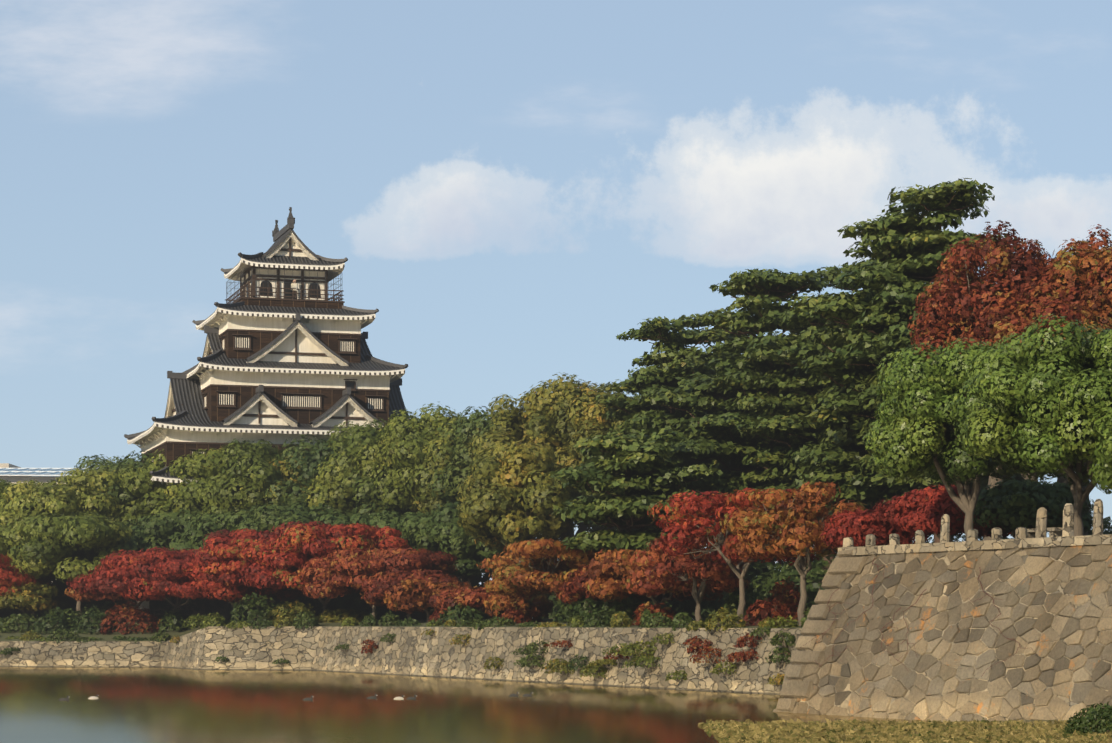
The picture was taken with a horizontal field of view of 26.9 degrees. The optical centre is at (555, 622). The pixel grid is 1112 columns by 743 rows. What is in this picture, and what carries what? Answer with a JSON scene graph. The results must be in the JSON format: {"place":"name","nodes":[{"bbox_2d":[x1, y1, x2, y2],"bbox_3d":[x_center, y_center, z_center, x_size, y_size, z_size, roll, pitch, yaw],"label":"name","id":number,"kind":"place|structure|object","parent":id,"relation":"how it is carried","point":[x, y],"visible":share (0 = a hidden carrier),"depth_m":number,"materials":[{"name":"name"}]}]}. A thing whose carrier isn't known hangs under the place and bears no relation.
{"place":"outdoors","nodes":[
{"label":"outdoors","id":0,"kind":"place"},
{"bbox_2d":[0,618,801,694],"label":"moat wall","id":1,"kind":"structure","parent":0,"point":[410,651],"depth_m":141.12,"materials":[{"name":"stone"}]},
{"bbox_2d":[0,613,43,632],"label":"shrub","id":2,"kind":"object","parent":1,"relation":"on","point":[14,625],"visible":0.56,"depth_m":175.78,"materials":[{"name":"green plant"}]},
{"bbox_2d":[0,553,59,597],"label":"tree","id":3,"kind":"object","parent":1,"relation":"on","point":[10,578],"visible":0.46,"depth_m":178.37,"materials":[{"name":"red plant"}]},
{"bbox_2d":[0,581,75,621],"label":"tree","id":4,"kind":"object","parent":1,"relation":"on","point":[37,597],"visible":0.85,"depth_m":178.61,"materials":[{"name":"green plant"}]},
{"bbox_2d":[32,609,74,633],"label":"shrub","id":5,"kind":"object","parent":1,"relation":"on","point":[39,623],"visible":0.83,"depth_m":173.74,"materials":[{"name":"green plant"}]},
{"bbox_2d":[47,628,80,642],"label":"edge growth","id":6,"kind":"object","parent":1,"relation":"on","point":[64,633],"visible":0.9,"depth_m":170.26,"materials":[{"name":"green plant"}]},
{"bbox_2d":[70,607,119,634],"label":"shrub","id":7,"kind":"object","parent":1,"relation":"on","point":[80,624],"visible":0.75,"depth_m":173.17,"materials":[{"name":"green plant"}]},
{"bbox_2d":[99,601,162,634],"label":"shrub","id":8,"kind":"object","parent":1,"relation":"on","point":[120,621],"visible":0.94,"depth_m":172.89,"materials":[{"name":"red plant"}]},
{"bbox_2d":[66,546,211,619],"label":"tree","id":9,"kind":"object","parent":1,"relation":"on","point":[128,573],"visible":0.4,"depth_m":171.55,"materials":[{"name":"red plant"}]},
{"bbox_2d":[157,609,186,631],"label":"shrub","id":10,"kind":"object","parent":1,"relation":"on","point":[174,623],"visible":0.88,"depth_m":173.49,"materials":[{"name":"green plant"}]},
{"bbox_2d":[152,556,310,618],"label":"tree","id":11,"kind":"object","parent":1,"relation":"on","point":[175,570],"visible":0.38,"depth_m":166.62,"materials":[{"name":"red plant"}]},
{"bbox_2d":[184,528,316,615],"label":"tree","id":12,"kind":"object","parent":1,"relation":"on","point":[227,547],"visible":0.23,"depth_m":164.49,"materials":[{"name":"red plant"}]},
{"bbox_2d":[227,592,279,623],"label":"shrub","id":13,"kind":"object","parent":1,"relation":"on","point":[248,606],"visible":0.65,"depth_m":164.25,"materials":[{"name":"green plant"}]},
{"bbox_2d":[265,599,317,622],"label":"shrub","id":14,"kind":"object","parent":1,"relation":"on","point":[299,607],"visible":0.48,"depth_m":163.17,"materials":[{"name":"green plant"}]},
{"bbox_2d":[292,611,319,628],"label":"edge growth","id":15,"kind":"object","parent":1,"relation":"on","point":[312,619],"visible":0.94,"depth_m":158.94,"materials":[{"name":"green plant"}]},
{"bbox_2d":[235,521,413,615],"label":"tree","id":16,"kind":"object","parent":1,"relation":"on","point":[278,567],"visible":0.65,"depth_m":161.23,"materials":[{"name":"red plant"}]},
{"bbox_2d":[316,608,370,622],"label":"shrub","id":17,"kind":"object","parent":1,"relation":"on","point":[330,617],"visible":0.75,"depth_m":163.78,"materials":[{"name":"green plant"}]},
{"bbox_2d":[295,547,458,622],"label":"tree","id":18,"kind":"object","parent":1,"relation":"on","point":[346,567],"visible":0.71,"depth_m":157.98,"materials":[{"name":"red plant"}]},
{"bbox_2d":[359,569,458,618],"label":"tree","id":19,"kind":"object","parent":1,"relation":"on","point":[374,593],"visible":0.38,"depth_m":154.62,"materials":[{"name":"red plant"}]},
{"bbox_2d":[383,578,473,622],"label":"tree","id":20,"kind":"object","parent":1,"relation":"on","point":[406,602],"visible":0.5,"depth_m":153.05,"materials":[{"name":"red plant"}]},
{"bbox_2d":[437,603,485,624],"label":"shrub","id":21,"kind":"object","parent":1,"relation":"on","point":[455,610],"visible":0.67,"depth_m":144.23,"materials":[{"name":"green plant"}]},
{"bbox_2d":[427,585,516,615],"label":"tree","id":22,"kind":"object","parent":1,"relation":"on","point":[473,598],"visible":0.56,"depth_m":146.01,"materials":[{"name":"red plant"}]},
{"bbox_2d":[474,616,515,629],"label":"edge growth","id":23,"kind":"object","parent":1,"relation":"on","point":[493,622],"visible":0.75,"depth_m":134.41,"materials":[{"name":"green plant"}]},
{"bbox_2d":[482,594,553,620],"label":"tree","id":24,"kind":"object","parent":1,"relation":"on","point":[498,605],"visible":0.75,"depth_m":142.57,"materials":[{"name":"orange plant"}]},
{"bbox_2d":[497,606,541,623],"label":"shrub","id":25,"kind":"object","parent":1,"relation":"on","point":[524,615],"visible":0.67,"depth_m":139.48,"materials":[{"name":"red plant"}]},
{"bbox_2d":[477,537,605,621],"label":"tree","id":26,"kind":"object","parent":1,"relation":"on","point":[545,566],"visible":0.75,"depth_m":135.40,"materials":[{"name":"orange plant"}]},
{"bbox_2d":[553,601,592,622],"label":"shrub","id":27,"kind":"object","parent":1,"relation":"on","point":[566,613],"visible":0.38,"depth_m":134.98,"materials":[{"name":"green plant"}]},
{"bbox_2d":[570,595,609,621],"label":"shrub","id":28,"kind":"object","parent":1,"relation":"on","point":[585,610],"visible":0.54,"depth_m":129.64,"materials":[{"name":"green plant"}]},
{"bbox_2d":[584,609,610,626],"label":"edge growth","id":29,"kind":"object","parent":1,"relation":"on","point":[593,621],"visible":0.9,"depth_m":123.17,"materials":[{"name":"green plant"}]},
{"bbox_2d":[554,562,667,608],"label":"tree","id":30,"kind":"object","parent":1,"relation":"on","point":[573,589],"visible":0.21,"depth_m":129.56,"materials":[{"name":"red plant"}]},
{"bbox_2d":[597,592,643,623],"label":"shrub","id":31,"kind":"object","parent":1,"relation":"on","point":[630,603],"visible":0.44,"depth_m":126.40,"materials":[{"name":"green plant"}]},
{"bbox_2d":[548,427,722,614],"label":"pine","id":32,"kind":"object","parent":1,"relation":"on","point":[623,511],"visible":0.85,"depth_m":131.48,"materials":[{"name":"green plant"}]},
{"bbox_2d":[619,640,656,653],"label":"plant wall","id":33,"kind":"structure","parent":1,"relation":"attached to","point":[638,647],"depth_m":115.56,"materials":[{"name":"green plant"}]},
{"bbox_2d":[622,655,659,669],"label":"plant wall","id":34,"kind":"structure","parent":1,"relation":"attached to","point":[642,659],"depth_m":114.89,"materials":[{"name":"green plant"}]},
{"bbox_2d":[631,601,675,625],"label":"shrub","id":35,"kind":"object","parent":1,"relation":"on","point":[654,608],"visible":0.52,"depth_m":122.31,"materials":[{"name":"red plant"}]},
{"bbox_2d":[642,612,672,627],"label":"edge growth","id":36,"kind":"object","parent":1,"relation":"on","point":[655,620],"visible":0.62,"depth_m":117.05,"materials":[{"name":"green plant"}]},
{"bbox_2d":[582,549,741,606],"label":"tree","id":37,"kind":"object","parent":1,"relation":"on","point":[616,564],"visible":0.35,"depth_m":125.04,"materials":[{"name":"red plant"}]},
{"bbox_2d":[626,536,752,620],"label":"tree","id":38,"kind":"object","parent":1,"relation":"on","point":[718,577],"visible":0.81,"depth_m":119.98,"materials":[{"name":"red plant"}]},
{"bbox_2d":[688,646,720,664],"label":"shrub","id":39,"kind":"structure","parent":1,"relation":"attached to","point":[710,661],"depth_m":109.94,"materials":[{"name":"red plant"}]},
{"bbox_2d":[705,607,745,631],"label":"edge growth","id":40,"kind":"object","parent":1,"relation":"on","point":[723,617],"visible":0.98,"depth_m":110.54,"materials":[{"name":"green plant"}]},
{"bbox_2d":[647,488,819,622],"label":"tree","id":41,"kind":"object","parent":1,"relation":"on","point":[723,505],"visible":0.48,"depth_m":113.14,"materials":[{"name":"red plant"}]},
{"bbox_2d":[718,584,764,621],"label":"shrub","id":42,"kind":"object","parent":1,"relation":"on","point":[750,596],"visible":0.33,"depth_m":120.00,"materials":[{"name":"green plant"}]},
{"bbox_2d":[742,596,789,625],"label":"shrub","id":43,"kind":"object","parent":1,"relation":"on","point":[755,611],"visible":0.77,"depth_m":112.06,"materials":[{"name":"red plant"}]},
{"bbox_2d":[765,647,790,664],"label":"plant wall","id":44,"kind":"structure","parent":1,"relation":"attached to","point":[776,658],"depth_m":104.70,"materials":[{"name":"green plant"}]},
{"bbox_2d":[764,615,798,628],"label":"edge growth","id":45,"kind":"object","parent":1,"relation":"on","point":[789,622],"visible":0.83,"depth_m":106.85,"materials":[{"name":"green plant"}]},
{"bbox_2d":[764,576,806,619],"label":"shrub","id":46,"kind":"object","parent":1,"relation":"on","point":[789,595],"visible":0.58,"depth_m":116.20,"materials":[{"name":"red plant"}]},
{"bbox_2d":[719,481,869,625],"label":"tree","id":47,"kind":"object","parent":1,"relation":"on","point":[799,537],"visible":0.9,"depth_m":106.97,"materials":[{"name":"orange plant"}]},
{"bbox_2d":[0,667,923,742],"bbox_3d":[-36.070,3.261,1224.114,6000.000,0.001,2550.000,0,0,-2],"label":"moat water","id":48,"kind":"structure","parent":0,"point":[150,705],"depth_m":87.21,"materials":[{"name":"liquid"}]},
{"bbox_2d":[0,0,1111,583],"label":"sky","id":49,"kind":"structure","parent":0,"point":[513,187],"materials":[{"name":"blue"}]},
{"bbox_2d":[768,720,1096,742],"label":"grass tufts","id":50,"kind":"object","parent":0,"point":[999,722],"depth_m":52.52,"materials":[{"name":"green plant"}]},
{"bbox_2d":[698,718,1111,742],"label":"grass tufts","id":51,"kind":"object","parent":50,"relation":"on","point":[927,731],"visible":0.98,"depth_m":45.98,"materials":[{"name":"green plant"}]},
{"bbox_2d":[1064,701,1111,734],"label":"dome shrub","id":52,"kind":"object","parent":50,"relation":"on","point":[1092,718],"visible":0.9,"depth_m":46.18,"materials":[{"name":"green plant"}]},
{"bbox_2d":[773,543,1111,721],"bbox_3d":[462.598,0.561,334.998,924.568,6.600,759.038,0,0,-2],"label":"bastion wall","id":53,"kind":"structure","parent":0,"point":[1061,587],"depth_m":76.96,"materials":[{"name":"beige stone"}]},
{"bbox_2d":[820,507,927,547],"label":"tree","id":54,"kind":"object","parent":53,"relation":"on","point":[858,525],"visible":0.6,"depth_m":102.80,"materials":[{"name":"red plant"}]},
{"bbox_2d":[780,558,1033,675],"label":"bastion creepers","id":55,"kind":"object","parent":53,"relation":"attached to","point":[905,621],"visible":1,"depth_m":80.05,"materials":[{"name":"plant"}]},
{"bbox_2d":[873,485,1010,541],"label":"tree","id":56,"kind":"object","parent":53,"relation":"on","point":[925,509],"visible":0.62,"depth_m":100.56,"materials":[{"name":"red plant"}]},
{"bbox_2d":[862,337,1060,540],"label":"tree","id":57,"kind":"object","parent":53,"relation":"on","point":[916,419],"visible":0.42,"depth_m":92.52,"materials":[{"name":"green plant"}]},
{"bbox_2d":[838,499,1111,555],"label":"railing","id":58,"kind":"object","parent":53,"relation":"on","point":[1038,537],"visible":1,"depth_m":77.70,"materials":[{"name":"beige stone"}]},
{"bbox_2d":[907,220,1053,539],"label":"tree","id":59,"kind":"object","parent":53,"relation":"on","point":[950,316],"visible":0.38,"depth_m":111.29,"materials":[{"name":"red plant"}]},
{"bbox_2d":[948,314,1111,535],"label":"tree","id":60,"kind":"object","parent":53,"relation":"on","point":[1026,418],"visible":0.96,"depth_m":84.64,"materials":[{"name":"green plant"}]},
{"bbox_2d":[956,479,1104,537],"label":"bush","id":61,"kind":"object","parent":53,"relation":"on","point":[1012,505],"visible":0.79,"depth_m":98.52,"materials":[{"name":"green plant"}]},
{"bbox_2d":[973,286,1107,480],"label":"tree","id":62,"kind":"object","parent":53,"relation":"on","point":[1003,324],"visible":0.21,"depth_m":106.71,"materials":[{"name":"red plant"}]},
{"bbox_2d":[970,224,1111,488],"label":"tree","id":63,"kind":"object","parent":53,"relation":"on","point":[1050,266],"visible":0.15,"depth_m":108.45,"materials":[{"name":"red plant"}]},
{"bbox_2d":[1039,242,1111,350],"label":"tree","id":64,"kind":"object","parent":53,"relation":"on","point":[1070,272],"visible":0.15,"depth_m":107.24,"materials":[{"name":"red plant"}]},
{"bbox_2d":[1088,393,1111,493],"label":"tree","id":65,"kind":"object","parent":53,"relation":"on","point":[1103,467],"visible":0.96,"depth_m":82.23,"materials":[{"name":"green plant"}]},
{"label":"ground","id":66,"kind":"structure","parent":0,"visible":0},
{"bbox_2d":[0,516,88,618],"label":"tree","id":67,"kind":"object","parent":66,"relation":"on","point":[6,534],"visible":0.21,"depth_m":180.91,"materials":[{"name":"green plant"}]},
{"bbox_2d":[0,463,96,588],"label":"building","id":68,"kind":"structure","parent":66,"relation":"on","point":[11,473],"depth_m":525.70,"materials":[{"name":"white glass"}]},
{"bbox_2d":[0,468,137,609],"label":"tree","id":69,"kind":"object","parent":66,"relation":"on","point":[54,497],"visible":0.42,"depth_m":185.48,"materials":[{"name":"green plant"}]},
{"bbox_2d":[7,512,144,614],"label":"tree","id":70,"kind":"object","parent":66,"relation":"on","point":[65,546],"visible":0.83,"depth_m":176.86,"materials":[{"name":"green plant"}]},
{"bbox_2d":[27,582,127,619],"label":"understorey","id":71,"kind":"object","parent":66,"relation":"on","point":[92,604],"visible":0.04,"depth_m":184.87,"materials":[{"name":"green plant"}]},
{"bbox_2d":[74,450,159,518],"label":"tree","id":72,"kind":"object","parent":66,"relation":"on","point":[125,462],"visible":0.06,"depth_m":190.18,"materials":[{"name":"green plant"}]},
{"bbox_2d":[64,565,186,619],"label":"hedge","id":73,"kind":"object","parent":66,"relation":"on","point":[96,597],"visible":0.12,"depth_m":176.23,"materials":[{"name":"red plant"}]},
{"bbox_2d":[101,464,196,535],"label":"tree","id":74,"kind":"object","parent":66,"relation":"on","point":[130,479],"visible":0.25,"depth_m":186.02,"materials":[{"name":"green plant"}]},
{"bbox_2d":[73,598,224,619],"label":"understorey","id":75,"kind":"object","parent":66,"relation":"on","point":[107,605],"visible":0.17,"depth_m":183.56,"materials":[{"name":"green plant"}]},
{"bbox_2d":[107,507,206,551],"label":"tree","id":76,"kind":"object","parent":66,"relation":"on","point":[147,533],"visible":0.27,"depth_m":181.35,"materials":[{"name":"green plant"}]},
{"bbox_2d":[135,447,235,527],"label":"tree","id":77,"kind":"object","parent":66,"relation":"on","point":[188,496],"visible":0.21,"depth_m":184.76,"materials":[{"name":"green plant"}]},
{"bbox_2d":[167,509,267,619],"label":"tree","id":78,"kind":"object","parent":66,"relation":"on","point":[211,522],"visible":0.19,"depth_m":179.51,"materials":[{"name":"green plant"}]},
{"bbox_2d":[182,438,306,619],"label":"tree","id":79,"kind":"object","parent":66,"relation":"on","point":[258,456],"visible":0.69,"depth_m":182.73,"materials":[{"name":"green plant"}]},
{"bbox_2d":[233,455,323,512],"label":"tree","id":80,"kind":"object","parent":66,"relation":"on","point":[285,473],"visible":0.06,"depth_m":182.62,"materials":[{"name":"green plant"}]},
{"bbox_2d":[233,501,338,534],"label":"tree","id":81,"kind":"object","parent":66,"relation":"on","point":[276,515],"visible":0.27,"depth_m":176.58,"materials":[{"name":"green plant"}]},
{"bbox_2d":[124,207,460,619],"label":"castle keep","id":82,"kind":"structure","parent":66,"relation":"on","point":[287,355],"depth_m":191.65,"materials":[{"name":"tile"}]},
{"bbox_2d":[256,434,345,608],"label":"tree","id":83,"kind":"object","parent":66,"relation":"on","point":[314,458],"visible":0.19,"depth_m":182.27,"materials":[{"name":"green plant"}]},
{"bbox_2d":[289,510,376,525],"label":"tree","id":84,"kind":"object","parent":66,"relation":"on","point":[348,518],"visible":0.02,"depth_m":175.53,"materials":[{"name":"green plant"}]},
{"bbox_2d":[296,455,371,515],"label":"tree","id":85,"kind":"object","parent":66,"relation":"on","point":[324,489],"visible":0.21,"depth_m":180.53,"materials":[{"name":"green plant"}]},
{"bbox_2d":[267,595,422,618],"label":"understorey","id":86,"kind":"object","parent":66,"relation":"on","point":[313,602],"visible":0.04,"depth_m":172.97,"materials":[{"name":"green plant"}]},
{"bbox_2d":[307,418,417,615],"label":"tree","id":87,"kind":"object","parent":66,"relation":"on","point":[356,441],"visible":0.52,"depth_m":180.20,"materials":[{"name":"green plant"}]},
{"bbox_2d":[352,443,417,517],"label":"tree","id":88,"kind":"object","parent":66,"relation":"on","point":[365,509],"visible":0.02,"depth_m":178.99,"materials":[{"name":"green plant"}]},
{"bbox_2d":[315,577,486,618],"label":"understorey","id":89,"kind":"object","parent":66,"relation":"on","point":[354,598],"visible":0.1,"depth_m":168.95,"materials":[{"name":"green plant"}]},
{"bbox_2d":[364,510,459,618],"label":"tree","id":90,"kind":"object","parent":66,"relation":"on","point":[383,521],"visible":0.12,"depth_m":170.14,"materials":[{"name":"green plant"}]},
{"bbox_2d":[364,403,485,512],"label":"tree","id":91,"kind":"object","parent":66,"relation":"on","point":[409,440],"visible":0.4,"depth_m":177.05,"materials":[{"name":"green plant"}]},
{"bbox_2d":[406,423,481,583],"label":"tree","id":92,"kind":"object","parent":66,"relation":"on","point":[420,504],"visible":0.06,"depth_m":175.36,"materials":[{"name":"green plant"}]},
{"bbox_2d":[426,406,506,515],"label":"tree","id":93,"kind":"object","parent":66,"relation":"on","point":[459,475],"visible":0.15,"depth_m":173.65,"materials":[{"name":"green plant"}]},
{"bbox_2d":[399,501,535,618],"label":"tree","id":94,"kind":"object","parent":66,"relation":"on","point":[436,532],"visible":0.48,"depth_m":163.82,"materials":[{"name":"green plant"}]},
{"bbox_2d":[455,441,583,562],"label":"tree","id":95,"kind":"object","parent":66,"relation":"on","point":[512,494],"visible":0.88,"depth_m":154.76,"materials":[{"name":"green plant"}]},
{"bbox_2d":[468,372,611,618],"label":"tree","id":96,"kind":"object","parent":66,"relation":"on","point":[528,421],"visible":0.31,"depth_m":167.10,"materials":[{"name":"green plant"}]},
{"bbox_2d":[541,379,633,529],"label":"tree","id":97,"kind":"object","parent":66,"relation":"on","point":[588,421],"visible":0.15,"depth_m":164.26,"materials":[{"name":"green plant"}]},
{"bbox_2d":[553,316,759,602],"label":"pine","id":98,"kind":"object","parent":66,"relation":"on","point":[681,362],"visible":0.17,"depth_m":149.98,"materials":[{"name":"green plant"}]},
{"bbox_2d":[592,308,765,542],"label":"pine","id":99,"kind":"object","parent":66,"relation":"on","point":[688,321],"visible":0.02,"depth_m":157.56,"materials":[{"name":"green plant"}]},
{"bbox_2d":[617,559,818,618],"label":"understorey","id":100,"kind":"object","parent":66,"relation":"on","point":[688,606],"visible":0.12,"depth_m":137.25,"materials":[{"name":"green plant"}]},
{"bbox_2d":[620,268,833,590],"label":"pine","id":101,"kind":"object","parent":66,"relation":"on","point":[708,424],"visible":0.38,"depth_m":140.07,"materials":[{"name":"green plant"}]},
{"bbox_2d":[730,554,836,616],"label":"understorey","id":102,"kind":"object","parent":66,"relation":"on","point":[812,584],"visible":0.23,"depth_m":128.18,"materials":[{"name":"green plant"}]},
{"bbox_2d":[729,305,885,589],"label":"pine","id":103,"kind":"object","parent":66,"relation":"on","point":[781,470],"visible":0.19,"depth_m":134.85,"materials":[{"name":"green plant"}]},
{"bbox_2d":[789,257,880,334],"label":"pine","id":104,"kind":"object","parent":66,"relation":"on","point":[831,274],"depth_m":149.75,"materials":[{"name":"green plant"}]},
{"bbox_2d":[790,209,1020,512],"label":"pine","id":105,"kind":"object","parent":66,"relation":"on","point":[879,233],"visible":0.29,"depth_m":124.05,"materials":[{"name":"green plant"}]},
{"bbox_2d":[808,178,1023,542],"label":"pine","id":106,"kind":"object","parent":66,"relation":"on","point":[946,204],"visible":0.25,"depth_m":122.15,"materials":[{"name":"green plant"}]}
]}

